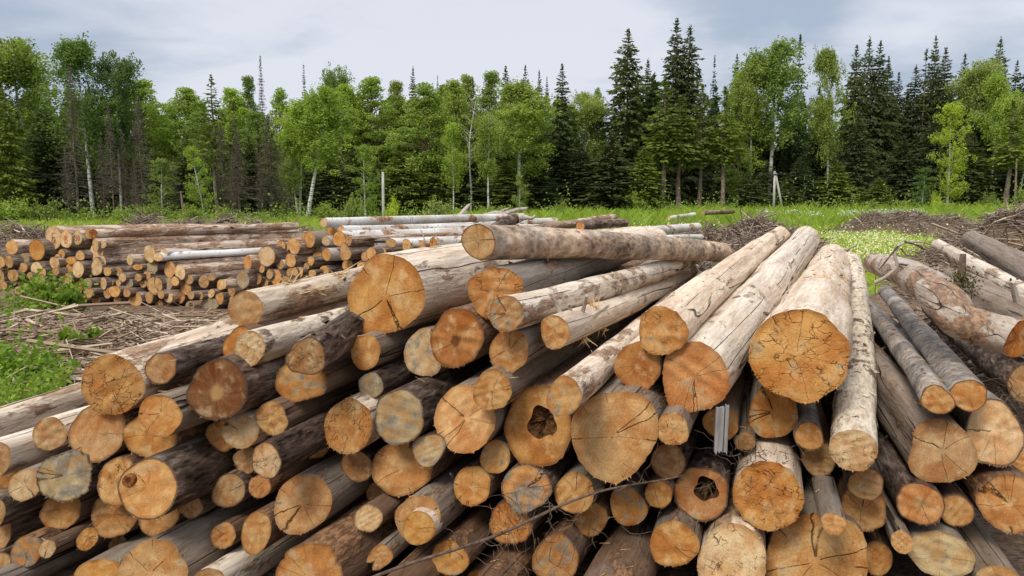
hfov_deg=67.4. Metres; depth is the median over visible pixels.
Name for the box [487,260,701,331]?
felled log
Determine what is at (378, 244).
stacked log
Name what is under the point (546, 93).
spruce tree
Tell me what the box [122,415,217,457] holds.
felled log
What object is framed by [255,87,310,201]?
aspen tree
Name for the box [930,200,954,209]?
bush
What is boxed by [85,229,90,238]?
stacked log
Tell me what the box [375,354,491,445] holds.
felled log
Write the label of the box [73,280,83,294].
stacked log
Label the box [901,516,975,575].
felled log
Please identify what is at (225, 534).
felled log
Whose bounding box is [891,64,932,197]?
spruce tree
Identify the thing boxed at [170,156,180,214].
dead spruce
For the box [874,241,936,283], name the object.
twisted branch
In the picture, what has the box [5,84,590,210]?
forest depth
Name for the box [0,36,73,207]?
birch tree
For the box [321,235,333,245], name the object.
stacked log
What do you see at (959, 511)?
felled log
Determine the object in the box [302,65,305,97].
dead spruce
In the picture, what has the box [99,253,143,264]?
stacked log
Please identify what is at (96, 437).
felled log
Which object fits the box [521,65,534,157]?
spruce tree
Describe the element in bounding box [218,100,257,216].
spruce tree
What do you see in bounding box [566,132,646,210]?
spruce tree
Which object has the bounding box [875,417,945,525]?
felled log
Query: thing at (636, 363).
felled log
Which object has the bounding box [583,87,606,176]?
aspen tree
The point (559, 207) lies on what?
bush
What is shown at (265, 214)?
undergrowth
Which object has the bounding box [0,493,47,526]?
felled log
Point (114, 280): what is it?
stacked log
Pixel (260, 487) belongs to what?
felled log
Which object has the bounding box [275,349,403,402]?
felled log
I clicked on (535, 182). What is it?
spruce tree
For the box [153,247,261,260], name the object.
stacked log
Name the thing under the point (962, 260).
wooden peg
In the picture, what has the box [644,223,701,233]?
stacked log
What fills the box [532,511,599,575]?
felled log
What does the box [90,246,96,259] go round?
stacked log
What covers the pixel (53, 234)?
stacked log
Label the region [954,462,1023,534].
felled log
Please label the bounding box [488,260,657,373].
felled log
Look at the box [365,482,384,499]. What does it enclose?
felled log
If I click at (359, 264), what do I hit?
stacked log
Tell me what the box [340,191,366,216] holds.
bush
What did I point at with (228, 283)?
stacked log
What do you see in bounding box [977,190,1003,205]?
bush
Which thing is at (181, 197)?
broken snag
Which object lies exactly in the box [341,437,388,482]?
felled log
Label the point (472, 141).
spruce tree
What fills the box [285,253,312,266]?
stacked log
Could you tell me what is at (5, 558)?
felled log
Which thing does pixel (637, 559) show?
felled log
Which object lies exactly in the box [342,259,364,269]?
stacked log
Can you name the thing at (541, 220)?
stacked log
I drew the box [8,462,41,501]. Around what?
felled log
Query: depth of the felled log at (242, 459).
4.44 m
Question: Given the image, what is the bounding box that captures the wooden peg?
[957,254,965,281]
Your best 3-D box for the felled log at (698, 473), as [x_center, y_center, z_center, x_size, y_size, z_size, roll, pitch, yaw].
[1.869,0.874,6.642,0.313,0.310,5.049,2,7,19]
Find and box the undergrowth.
[10,170,1023,223]
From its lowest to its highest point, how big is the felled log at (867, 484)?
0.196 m
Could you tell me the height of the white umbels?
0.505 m
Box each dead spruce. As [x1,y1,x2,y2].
[49,64,99,214]
[59,148,75,216]
[93,137,111,219]
[100,101,123,213]
[113,130,136,209]
[122,97,156,211]
[129,161,142,215]
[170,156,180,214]
[209,121,236,212]
[224,130,254,217]
[224,152,243,214]
[238,115,297,217]
[253,154,266,212]
[258,56,266,153]
[273,114,304,210]
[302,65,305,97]
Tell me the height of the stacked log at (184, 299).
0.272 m
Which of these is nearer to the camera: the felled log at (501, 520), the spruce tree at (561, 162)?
the felled log at (501, 520)
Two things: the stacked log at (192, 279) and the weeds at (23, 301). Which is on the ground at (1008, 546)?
the weeds at (23, 301)
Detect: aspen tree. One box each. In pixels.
[31,115,111,204]
[96,78,184,197]
[103,89,149,208]
[137,102,212,206]
[157,86,227,191]
[168,111,234,206]
[203,87,273,206]
[227,111,285,206]
[234,75,263,172]
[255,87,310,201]
[291,120,332,203]
[320,83,368,194]
[325,76,408,187]
[379,80,422,175]
[381,81,476,214]
[433,78,480,201]
[445,73,479,198]
[460,70,521,203]
[505,119,556,205]
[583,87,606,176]
[713,70,764,196]
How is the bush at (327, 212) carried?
on the ground at (1008, 546)
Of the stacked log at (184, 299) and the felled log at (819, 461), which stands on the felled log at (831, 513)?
the felled log at (819, 461)
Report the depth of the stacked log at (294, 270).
14.64 m
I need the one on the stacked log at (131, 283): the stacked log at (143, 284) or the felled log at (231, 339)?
the stacked log at (143, 284)
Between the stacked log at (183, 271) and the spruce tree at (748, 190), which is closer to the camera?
the stacked log at (183, 271)
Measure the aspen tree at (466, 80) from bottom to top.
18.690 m
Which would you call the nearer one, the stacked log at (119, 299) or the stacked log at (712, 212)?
the stacked log at (119, 299)
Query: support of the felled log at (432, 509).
on the felled log at (472, 526)
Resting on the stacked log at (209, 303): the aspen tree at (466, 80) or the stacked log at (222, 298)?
the stacked log at (222, 298)
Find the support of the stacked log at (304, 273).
on the stacked log at (294, 270)
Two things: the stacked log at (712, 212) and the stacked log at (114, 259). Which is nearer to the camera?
the stacked log at (114, 259)
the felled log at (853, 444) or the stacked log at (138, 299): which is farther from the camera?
the stacked log at (138, 299)
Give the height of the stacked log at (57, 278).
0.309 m
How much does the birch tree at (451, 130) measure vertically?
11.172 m
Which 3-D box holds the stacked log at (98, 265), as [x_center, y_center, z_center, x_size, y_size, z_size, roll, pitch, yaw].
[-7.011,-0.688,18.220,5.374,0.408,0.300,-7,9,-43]
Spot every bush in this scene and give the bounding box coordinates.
[0,190,35,221]
[28,198,71,221]
[108,206,134,221]
[125,196,170,220]
[177,202,202,220]
[207,204,235,221]
[312,201,343,219]
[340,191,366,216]
[385,193,399,215]
[421,195,461,214]
[483,205,501,211]
[554,197,566,211]
[626,189,649,211]
[703,200,718,208]
[858,199,887,208]
[928,189,942,206]
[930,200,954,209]
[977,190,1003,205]
[1013,179,1023,203]
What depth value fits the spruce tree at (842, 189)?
94.58 m
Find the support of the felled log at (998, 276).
on the felled log at (998, 300)
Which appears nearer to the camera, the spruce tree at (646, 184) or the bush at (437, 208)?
the bush at (437, 208)
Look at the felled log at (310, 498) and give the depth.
4.32 m
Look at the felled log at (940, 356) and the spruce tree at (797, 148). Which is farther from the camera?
the spruce tree at (797, 148)
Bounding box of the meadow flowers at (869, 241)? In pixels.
[816,229,942,257]
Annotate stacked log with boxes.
[0,256,6,268]
[0,269,9,284]
[1,281,26,289]
[4,255,23,267]
[6,239,34,254]
[7,269,28,281]
[14,285,33,293]
[18,262,32,272]
[20,253,49,261]
[27,272,35,278]
[29,239,90,260]
[31,261,51,274]
[38,274,59,282]
[39,268,52,275]
[45,224,232,248]
[49,256,67,267]
[52,267,67,275]
[58,248,90,257]
[60,230,91,247]
[66,256,83,264]
[66,264,72,271]
[66,275,109,281]
[72,260,104,277]
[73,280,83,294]
[74,228,298,244]
[75,250,92,259]
[83,287,103,298]
[84,277,101,288]
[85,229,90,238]
[89,222,298,239]
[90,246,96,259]
[91,257,129,275]
[91,297,113,302]
[92,231,306,251]
[96,246,145,256]
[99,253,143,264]
[100,276,118,289]
[101,240,119,247]
[103,265,132,275]
[103,288,113,298]
[108,285,127,296]
[111,278,118,285]
[114,297,128,301]
[115,266,142,275]
[116,279,125,285]
[118,271,142,281]
[123,287,148,296]
[126,278,140,287]
[127,254,244,264]
[128,291,154,305]
[133,263,146,269]
[135,273,146,281]
[139,280,146,287]
[143,262,165,272]
[144,238,290,262]
[144,271,164,279]
[145,292,159,303]
[147,275,166,294]
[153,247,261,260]
[155,299,182,304]
[157,289,179,298]
[160,249,193,254]
[164,257,244,277]
[164,292,180,302]
[165,277,179,288]
[171,276,184,285]
[175,261,244,279]
[178,291,203,303]
[180,283,216,294]
[184,271,238,284]
[185,300,201,306]
[188,290,202,299]
[198,272,235,287]
[199,290,208,298]
[201,298,227,308]
[208,272,237,280]
[208,288,227,297]
[215,292,230,304]
[217,279,223,289]
[220,279,239,288]
[228,288,245,295]
[236,269,261,288]
[244,255,260,269]
[256,273,266,284]
[258,246,290,266]
[258,265,276,272]
[261,279,272,286]
[266,268,277,278]
[271,269,286,284]
[276,240,288,249]
[276,260,289,268]
[281,275,300,282]
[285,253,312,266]
[286,266,301,277]
[288,238,315,254]
[299,266,313,277]
[302,230,335,247]
[304,262,320,269]
[307,256,342,265]
[308,269,323,276]
[312,251,340,266]
[316,246,339,250]
[320,213,524,227]
[320,264,343,273]
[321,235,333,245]
[322,248,341,260]
[326,223,526,234]
[333,227,466,246]
[338,224,537,230]
[340,242,371,260]
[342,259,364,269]
[346,232,462,245]
[357,261,366,266]
[361,252,368,260]
[366,246,384,258]
[372,243,385,246]
[381,246,402,252]
[385,236,447,247]
[402,238,430,249]
[418,240,429,247]
[429,236,460,246]
[433,218,557,223]
[532,214,617,228]
[576,219,628,229]
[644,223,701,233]
[667,212,695,220]
[667,234,703,239]
[701,209,734,214]
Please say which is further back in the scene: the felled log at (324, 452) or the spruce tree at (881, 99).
the spruce tree at (881, 99)
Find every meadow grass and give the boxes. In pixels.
[0,209,954,233]
[799,227,936,292]
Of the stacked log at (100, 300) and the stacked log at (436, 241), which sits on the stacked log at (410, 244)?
the stacked log at (436, 241)
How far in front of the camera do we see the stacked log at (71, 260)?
16.58 m
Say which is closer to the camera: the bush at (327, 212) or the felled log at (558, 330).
the felled log at (558, 330)
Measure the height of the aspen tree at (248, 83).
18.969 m
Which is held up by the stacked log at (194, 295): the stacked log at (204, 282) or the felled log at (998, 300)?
the stacked log at (204, 282)
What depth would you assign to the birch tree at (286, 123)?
78.68 m
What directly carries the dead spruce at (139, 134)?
on the ground at (1008, 546)
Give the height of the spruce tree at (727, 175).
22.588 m
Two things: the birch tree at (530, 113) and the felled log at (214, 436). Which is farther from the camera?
the birch tree at (530, 113)
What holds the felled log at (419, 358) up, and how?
on the felled log at (405, 413)
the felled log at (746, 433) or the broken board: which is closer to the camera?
the broken board
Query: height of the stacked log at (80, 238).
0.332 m
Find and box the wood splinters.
[3,225,1023,575]
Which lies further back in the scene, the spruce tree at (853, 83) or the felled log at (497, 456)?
the spruce tree at (853, 83)
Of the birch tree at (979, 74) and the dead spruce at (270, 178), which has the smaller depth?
the dead spruce at (270, 178)
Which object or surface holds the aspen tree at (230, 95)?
on the ground at (1008, 546)
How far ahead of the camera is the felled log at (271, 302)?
4.94 m
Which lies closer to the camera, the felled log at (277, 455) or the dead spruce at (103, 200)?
the felled log at (277, 455)
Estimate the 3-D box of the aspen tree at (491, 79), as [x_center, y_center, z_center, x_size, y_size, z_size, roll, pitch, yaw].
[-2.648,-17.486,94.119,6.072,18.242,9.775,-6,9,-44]
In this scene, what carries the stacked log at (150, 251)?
on the stacked log at (158, 267)
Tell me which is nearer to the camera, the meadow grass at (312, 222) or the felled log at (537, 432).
the felled log at (537, 432)
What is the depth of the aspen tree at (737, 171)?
101.59 m
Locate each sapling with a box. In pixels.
[0,336,80,386]
[21,268,97,309]
[55,324,102,344]
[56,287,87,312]
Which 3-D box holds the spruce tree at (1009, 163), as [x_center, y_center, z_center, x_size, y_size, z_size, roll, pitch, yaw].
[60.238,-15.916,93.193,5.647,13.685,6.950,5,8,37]
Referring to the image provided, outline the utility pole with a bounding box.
[768,171,782,206]
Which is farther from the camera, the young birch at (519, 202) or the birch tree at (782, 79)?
the birch tree at (782, 79)
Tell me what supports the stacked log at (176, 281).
on the stacked log at (185, 289)
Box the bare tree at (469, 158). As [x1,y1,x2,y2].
[462,97,483,209]
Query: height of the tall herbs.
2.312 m
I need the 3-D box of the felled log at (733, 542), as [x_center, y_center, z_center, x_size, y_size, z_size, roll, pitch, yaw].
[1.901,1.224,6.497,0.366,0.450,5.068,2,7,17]
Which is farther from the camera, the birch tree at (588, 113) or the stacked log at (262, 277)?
the birch tree at (588, 113)
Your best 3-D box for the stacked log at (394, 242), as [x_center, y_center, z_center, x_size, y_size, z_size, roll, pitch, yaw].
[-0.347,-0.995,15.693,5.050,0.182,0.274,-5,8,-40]
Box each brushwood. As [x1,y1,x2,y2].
[0,199,1023,413]
[0,208,1023,365]
[0,294,228,401]
[0,295,229,398]
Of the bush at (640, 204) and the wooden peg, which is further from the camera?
the bush at (640, 204)
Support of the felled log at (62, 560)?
on the ground at (1008, 546)
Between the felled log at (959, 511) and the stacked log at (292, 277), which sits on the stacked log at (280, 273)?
the stacked log at (292, 277)
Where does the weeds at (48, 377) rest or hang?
on the ground at (1008, 546)
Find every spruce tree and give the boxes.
[0,83,28,195]
[0,87,46,212]
[7,99,83,214]
[40,148,107,216]
[74,116,138,215]
[123,146,187,215]
[155,136,219,215]
[182,75,244,212]
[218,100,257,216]
[219,136,281,215]
[273,158,332,217]
[296,156,353,215]
[323,146,381,214]
[356,160,398,213]
[360,144,447,215]
[403,146,462,211]
[408,66,417,205]
[445,151,497,210]
[465,76,484,211]
[469,160,540,211]
[495,65,522,201]
[513,148,570,211]
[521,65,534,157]
[534,64,586,205]
[535,71,548,155]
[539,139,594,208]
[543,77,549,148]
[544,146,617,210]
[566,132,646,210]
[585,28,684,205]
[618,146,671,210]
[634,58,653,138]
[640,78,695,205]
[651,95,710,208]
[656,18,718,206]
[660,24,728,207]
[682,85,728,205]
[703,56,720,202]
[705,86,749,205]
[712,54,742,205]
[723,170,772,207]
[751,160,785,206]
[767,181,810,209]
[779,34,815,176]
[779,156,834,206]
[808,160,867,208]
[817,44,880,201]
[830,111,892,207]
[833,36,890,188]
[857,40,906,193]
[857,177,897,207]
[872,136,938,205]
[877,56,908,197]
[889,72,911,194]
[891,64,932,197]
[897,111,968,206]
[904,49,936,191]
[910,35,944,137]
[911,47,971,159]
[927,136,1013,205]
[947,53,973,176]
[982,99,1023,206]
[986,36,1023,195]
[987,149,1023,203]
[1004,60,1023,204]
[1012,74,1023,116]
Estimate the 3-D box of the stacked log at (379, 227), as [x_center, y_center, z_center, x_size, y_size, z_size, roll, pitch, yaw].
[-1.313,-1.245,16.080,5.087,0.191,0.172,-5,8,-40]
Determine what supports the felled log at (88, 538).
on the felled log at (107, 562)
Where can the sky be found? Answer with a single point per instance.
(177, 43)
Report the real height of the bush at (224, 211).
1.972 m
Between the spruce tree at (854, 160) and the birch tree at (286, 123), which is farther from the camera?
the spruce tree at (854, 160)
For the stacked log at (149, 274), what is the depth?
16.25 m
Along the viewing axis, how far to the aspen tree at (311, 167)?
96.39 m
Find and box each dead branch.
[457,204,470,214]
[473,207,526,222]
[519,215,535,222]
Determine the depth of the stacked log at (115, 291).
16.23 m
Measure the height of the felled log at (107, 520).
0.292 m
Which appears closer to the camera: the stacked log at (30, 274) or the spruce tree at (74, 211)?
the stacked log at (30, 274)
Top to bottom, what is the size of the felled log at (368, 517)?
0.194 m
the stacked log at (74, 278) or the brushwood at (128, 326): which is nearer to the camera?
the brushwood at (128, 326)
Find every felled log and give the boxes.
[0,381,88,436]
[0,427,71,476]
[0,465,32,488]
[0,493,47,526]
[0,510,44,549]
[0,539,110,575]
[0,547,11,567]
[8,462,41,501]
[10,518,90,567]
[32,405,89,449]
[35,449,130,503]
[38,520,92,558]
[39,490,99,530]
[68,406,139,462]
[74,532,150,575]
[76,525,111,550]
[81,317,237,415]
[91,497,139,539]
[97,452,144,506]
[108,527,141,548]
[116,488,279,575]
[117,434,238,521]
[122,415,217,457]
[136,509,187,536]
[139,383,209,437]
[145,334,228,383]
[178,492,216,519]
[185,353,285,421]
[194,492,366,575]
[205,416,233,451]
[210,492,277,548]
[211,468,257,507]
[220,406,272,448]
[222,299,347,355]
[227,260,363,325]
[233,436,273,473]
[234,305,348,366]
[239,500,287,555]
[248,450,337,498]
[250,408,330,478]
[254,380,359,435]
[274,452,373,535]
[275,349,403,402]
[276,499,410,575]
[284,213,518,375]
[308,446,332,459]
[324,376,421,454]
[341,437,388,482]
[347,226,667,333]
[351,320,438,369]
[354,453,469,531]
[358,358,421,398]
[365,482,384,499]
[365,528,409,570]
[371,427,467,496]
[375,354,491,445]
[387,503,480,575]
[395,431,502,544]
[404,325,450,376]
[411,428,453,467]
[430,259,647,368]
[431,487,503,575]
[432,365,512,453]
[454,455,517,506]
[460,223,732,261]
[467,258,632,318]
[468,543,505,575]
[473,265,697,409]
[477,504,563,575]
[480,431,515,472]
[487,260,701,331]
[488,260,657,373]
[489,493,556,544]
[501,445,577,513]
[504,305,652,468]
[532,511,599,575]
[540,269,690,349]
[545,283,684,417]
[554,459,606,512]
[569,374,667,484]
[573,482,617,537]
[584,506,660,575]
[610,439,659,525]
[612,335,666,388]
[639,226,789,355]
[645,471,676,507]
[650,494,703,567]
[651,410,705,479]
[658,404,698,446]
[662,226,819,412]
[673,428,735,522]
[696,448,765,575]
[702,364,745,439]
[733,430,804,531]
[735,359,755,449]
[748,244,852,403]
[749,371,798,437]
[765,445,867,575]
[793,402,823,450]
[799,399,834,476]
[810,472,846,534]
[820,390,883,500]
[829,252,879,471]
[832,463,886,531]
[863,526,892,575]
[869,300,955,413]
[872,303,1023,467]
[874,342,978,483]
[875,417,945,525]
[877,285,986,411]
[882,485,913,553]
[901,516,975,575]
[921,307,1023,403]
[931,239,1023,297]
[932,481,973,527]
[943,266,1023,319]
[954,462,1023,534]
[956,515,1018,575]
[961,231,1023,280]
[1013,450,1023,472]
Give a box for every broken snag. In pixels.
[180,191,183,210]
[1014,158,1016,204]
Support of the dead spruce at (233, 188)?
on the ground at (1008, 546)
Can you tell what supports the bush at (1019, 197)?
on the ground at (1008, 546)
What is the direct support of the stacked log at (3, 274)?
on the stacked log at (4, 285)
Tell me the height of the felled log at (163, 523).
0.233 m
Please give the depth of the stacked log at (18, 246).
17.04 m
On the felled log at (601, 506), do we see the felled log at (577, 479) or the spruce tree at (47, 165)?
the felled log at (577, 479)
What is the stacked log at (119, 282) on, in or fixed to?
on the stacked log at (129, 292)
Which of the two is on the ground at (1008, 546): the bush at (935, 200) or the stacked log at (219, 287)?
the bush at (935, 200)
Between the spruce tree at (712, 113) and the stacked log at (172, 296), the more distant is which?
the spruce tree at (712, 113)
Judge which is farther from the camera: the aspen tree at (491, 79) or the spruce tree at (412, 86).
the spruce tree at (412, 86)
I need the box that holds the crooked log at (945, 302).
[863,253,1023,356]
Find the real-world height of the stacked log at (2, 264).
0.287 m
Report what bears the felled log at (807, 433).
on the felled log at (819, 461)
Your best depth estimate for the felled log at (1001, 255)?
7.83 m
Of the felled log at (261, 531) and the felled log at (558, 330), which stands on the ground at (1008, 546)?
the felled log at (261, 531)
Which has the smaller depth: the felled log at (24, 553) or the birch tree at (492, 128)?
the felled log at (24, 553)
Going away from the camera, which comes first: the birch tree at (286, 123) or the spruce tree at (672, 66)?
the birch tree at (286, 123)
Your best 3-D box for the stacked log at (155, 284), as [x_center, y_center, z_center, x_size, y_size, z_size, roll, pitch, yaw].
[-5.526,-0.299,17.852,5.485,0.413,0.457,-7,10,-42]
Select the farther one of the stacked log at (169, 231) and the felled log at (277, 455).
the stacked log at (169, 231)
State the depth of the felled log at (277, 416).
4.35 m
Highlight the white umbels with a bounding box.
[759,208,924,215]
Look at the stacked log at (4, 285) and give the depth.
17.10 m
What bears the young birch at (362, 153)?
on the ground at (1008, 546)
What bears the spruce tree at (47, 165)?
on the ground at (1008, 546)
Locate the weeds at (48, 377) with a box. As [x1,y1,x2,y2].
[0,274,75,405]
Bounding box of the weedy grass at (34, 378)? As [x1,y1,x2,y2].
[0,357,83,405]
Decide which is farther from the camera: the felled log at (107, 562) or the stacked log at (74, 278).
the stacked log at (74, 278)
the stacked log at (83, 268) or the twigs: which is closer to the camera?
the twigs
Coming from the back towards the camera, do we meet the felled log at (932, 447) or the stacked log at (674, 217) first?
the stacked log at (674, 217)
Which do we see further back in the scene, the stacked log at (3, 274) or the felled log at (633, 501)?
the stacked log at (3, 274)
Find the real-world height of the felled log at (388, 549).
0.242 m
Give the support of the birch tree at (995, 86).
on the ground at (1008, 546)
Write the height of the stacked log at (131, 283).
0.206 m
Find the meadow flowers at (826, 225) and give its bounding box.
[614,209,981,242]
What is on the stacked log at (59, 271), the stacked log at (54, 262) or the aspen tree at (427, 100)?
the stacked log at (54, 262)
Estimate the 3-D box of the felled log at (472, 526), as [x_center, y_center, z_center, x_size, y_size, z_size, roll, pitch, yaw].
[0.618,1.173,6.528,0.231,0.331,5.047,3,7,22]
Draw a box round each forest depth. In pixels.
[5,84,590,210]
[6,73,1023,213]
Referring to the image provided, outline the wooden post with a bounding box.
[382,172,384,215]
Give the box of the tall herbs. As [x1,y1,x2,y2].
[445,201,1021,231]
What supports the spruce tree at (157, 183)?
on the ground at (1008, 546)
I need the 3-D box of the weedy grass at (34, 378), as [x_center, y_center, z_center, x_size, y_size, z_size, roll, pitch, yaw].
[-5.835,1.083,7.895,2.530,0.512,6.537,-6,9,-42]
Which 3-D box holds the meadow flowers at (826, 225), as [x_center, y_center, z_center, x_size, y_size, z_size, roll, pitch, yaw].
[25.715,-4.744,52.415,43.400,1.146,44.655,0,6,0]
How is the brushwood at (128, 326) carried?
on the ground at (1008, 546)
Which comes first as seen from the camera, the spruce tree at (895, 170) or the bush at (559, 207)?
the bush at (559, 207)
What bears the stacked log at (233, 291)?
on the stacked log
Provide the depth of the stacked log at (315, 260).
14.56 m
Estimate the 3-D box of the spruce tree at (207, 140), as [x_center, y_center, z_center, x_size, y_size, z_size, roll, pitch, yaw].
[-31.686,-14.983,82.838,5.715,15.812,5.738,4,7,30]
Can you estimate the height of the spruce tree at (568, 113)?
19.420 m
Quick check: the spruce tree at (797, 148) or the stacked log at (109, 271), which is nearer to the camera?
the stacked log at (109, 271)
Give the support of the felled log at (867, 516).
on the felled log at (804, 544)
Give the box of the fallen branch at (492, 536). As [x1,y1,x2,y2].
[373,444,684,575]
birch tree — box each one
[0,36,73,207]
[33,31,132,217]
[78,49,146,211]
[268,95,329,215]
[277,137,306,211]
[279,82,373,215]
[318,61,355,143]
[438,119,466,208]
[469,113,506,207]
[482,76,562,199]
[560,89,613,171]
[726,56,774,205]
[727,35,813,201]
[803,44,856,185]
[943,52,1014,154]
[969,69,1023,185]
[1006,95,1023,169]
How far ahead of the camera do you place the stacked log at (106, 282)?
16.39 m
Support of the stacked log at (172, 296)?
on the ground at (1008, 546)
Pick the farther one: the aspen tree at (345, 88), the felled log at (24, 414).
the aspen tree at (345, 88)
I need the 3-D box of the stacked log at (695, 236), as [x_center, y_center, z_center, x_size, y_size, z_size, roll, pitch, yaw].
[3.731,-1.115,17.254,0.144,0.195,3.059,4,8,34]
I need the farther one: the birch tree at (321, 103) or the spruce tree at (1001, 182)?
the spruce tree at (1001, 182)
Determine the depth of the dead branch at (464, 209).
17.96 m
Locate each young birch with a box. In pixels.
[142,157,179,212]
[182,146,216,215]
[344,144,381,216]
[511,174,532,212]
[906,167,944,206]
[928,98,977,205]
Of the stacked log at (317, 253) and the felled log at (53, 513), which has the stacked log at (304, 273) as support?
the stacked log at (317, 253)
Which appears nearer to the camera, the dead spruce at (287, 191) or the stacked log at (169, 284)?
the stacked log at (169, 284)
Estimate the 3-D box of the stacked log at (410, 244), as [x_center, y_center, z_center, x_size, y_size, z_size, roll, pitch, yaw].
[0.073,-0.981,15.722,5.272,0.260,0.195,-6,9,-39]
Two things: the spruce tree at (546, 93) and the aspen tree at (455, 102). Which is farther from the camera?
the spruce tree at (546, 93)
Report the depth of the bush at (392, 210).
71.38 m
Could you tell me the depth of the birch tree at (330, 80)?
104.34 m
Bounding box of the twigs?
[453,356,1023,575]
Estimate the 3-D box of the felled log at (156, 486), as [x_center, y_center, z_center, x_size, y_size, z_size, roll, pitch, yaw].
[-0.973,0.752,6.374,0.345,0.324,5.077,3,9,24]
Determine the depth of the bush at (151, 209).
73.18 m
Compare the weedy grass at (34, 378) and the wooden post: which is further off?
the wooden post
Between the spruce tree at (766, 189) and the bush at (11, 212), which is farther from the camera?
the spruce tree at (766, 189)
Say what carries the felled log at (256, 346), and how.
on the felled log at (226, 386)
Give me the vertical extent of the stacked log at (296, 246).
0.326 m
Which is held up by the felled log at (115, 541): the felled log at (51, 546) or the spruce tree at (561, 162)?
the felled log at (51, 546)
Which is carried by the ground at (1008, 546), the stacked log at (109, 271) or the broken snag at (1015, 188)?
the broken snag at (1015, 188)
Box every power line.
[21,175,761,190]
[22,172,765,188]
[783,172,1023,179]
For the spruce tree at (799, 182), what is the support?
on the ground at (1008, 546)
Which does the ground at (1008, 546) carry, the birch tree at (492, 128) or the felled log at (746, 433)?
the birch tree at (492, 128)
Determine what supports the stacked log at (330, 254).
on the stacked log at (347, 264)
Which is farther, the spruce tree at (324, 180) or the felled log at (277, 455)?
the spruce tree at (324, 180)
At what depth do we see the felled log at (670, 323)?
4.63 m
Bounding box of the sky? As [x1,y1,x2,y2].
[0,0,1023,159]
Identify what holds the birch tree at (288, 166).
on the ground at (1008, 546)
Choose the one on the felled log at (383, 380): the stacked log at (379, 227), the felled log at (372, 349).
the felled log at (372, 349)
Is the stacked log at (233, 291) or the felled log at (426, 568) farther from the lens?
the stacked log at (233, 291)
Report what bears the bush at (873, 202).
on the ground at (1008, 546)
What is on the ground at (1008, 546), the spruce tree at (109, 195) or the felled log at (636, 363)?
the spruce tree at (109, 195)
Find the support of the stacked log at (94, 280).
on the stacked log at (98, 291)
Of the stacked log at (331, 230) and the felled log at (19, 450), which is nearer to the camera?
the felled log at (19, 450)
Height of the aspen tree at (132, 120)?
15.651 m
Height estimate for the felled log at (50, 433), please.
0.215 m
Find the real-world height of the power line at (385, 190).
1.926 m
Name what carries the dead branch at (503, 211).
on the stacked log at (376, 220)
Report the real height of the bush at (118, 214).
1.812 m
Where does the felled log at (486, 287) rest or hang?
on the felled log at (463, 335)
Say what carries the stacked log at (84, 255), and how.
on the stacked log at (83, 268)
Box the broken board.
[714,404,728,453]
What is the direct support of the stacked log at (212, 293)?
on the stacked log at (209, 303)
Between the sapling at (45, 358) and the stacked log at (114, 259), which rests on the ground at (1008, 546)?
the sapling at (45, 358)
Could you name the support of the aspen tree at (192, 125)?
on the ground at (1008, 546)
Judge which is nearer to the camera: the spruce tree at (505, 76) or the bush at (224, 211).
the bush at (224, 211)
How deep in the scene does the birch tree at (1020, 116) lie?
94.89 m
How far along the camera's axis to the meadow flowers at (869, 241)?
33.93 m
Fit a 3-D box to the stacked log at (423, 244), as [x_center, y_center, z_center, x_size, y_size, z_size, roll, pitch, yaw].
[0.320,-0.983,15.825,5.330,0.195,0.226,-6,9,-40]
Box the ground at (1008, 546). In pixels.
[0,212,1023,575]
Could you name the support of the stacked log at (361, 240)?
on the stacked log at (347, 252)
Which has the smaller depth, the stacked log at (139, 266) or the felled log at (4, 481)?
the felled log at (4, 481)
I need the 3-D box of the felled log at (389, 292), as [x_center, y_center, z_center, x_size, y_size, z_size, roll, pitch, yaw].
[0.484,-0.280,6.889,0.465,0.549,5.576,3,8,26]
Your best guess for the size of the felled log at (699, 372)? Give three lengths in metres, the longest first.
6.552 x 0.401 x 0.387 m
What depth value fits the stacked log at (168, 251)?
16.11 m
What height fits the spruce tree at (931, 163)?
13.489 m
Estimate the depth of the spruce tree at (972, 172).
95.11 m
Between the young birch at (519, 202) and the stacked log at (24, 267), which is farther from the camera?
the young birch at (519, 202)
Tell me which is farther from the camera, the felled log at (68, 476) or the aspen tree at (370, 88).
the aspen tree at (370, 88)
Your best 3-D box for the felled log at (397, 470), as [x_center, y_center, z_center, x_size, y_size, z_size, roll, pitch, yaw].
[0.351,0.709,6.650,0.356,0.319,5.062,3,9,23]
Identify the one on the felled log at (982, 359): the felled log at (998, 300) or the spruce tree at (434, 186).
the felled log at (998, 300)
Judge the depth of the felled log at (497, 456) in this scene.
4.35 m
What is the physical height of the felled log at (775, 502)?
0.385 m
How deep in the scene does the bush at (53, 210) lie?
75.09 m
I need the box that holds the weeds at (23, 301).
[0,230,68,311]
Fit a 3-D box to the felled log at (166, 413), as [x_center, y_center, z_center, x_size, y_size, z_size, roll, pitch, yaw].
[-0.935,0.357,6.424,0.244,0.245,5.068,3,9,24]
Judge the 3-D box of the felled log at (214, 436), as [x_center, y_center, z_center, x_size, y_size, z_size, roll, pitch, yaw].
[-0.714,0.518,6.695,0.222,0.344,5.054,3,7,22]
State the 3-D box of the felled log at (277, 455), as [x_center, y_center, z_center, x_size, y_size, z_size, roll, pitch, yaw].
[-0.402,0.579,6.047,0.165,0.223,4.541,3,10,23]
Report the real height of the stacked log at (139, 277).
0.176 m
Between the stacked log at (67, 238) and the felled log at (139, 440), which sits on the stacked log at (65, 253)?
the stacked log at (67, 238)
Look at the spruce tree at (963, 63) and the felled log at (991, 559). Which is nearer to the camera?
the felled log at (991, 559)
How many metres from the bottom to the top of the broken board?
0.276 m

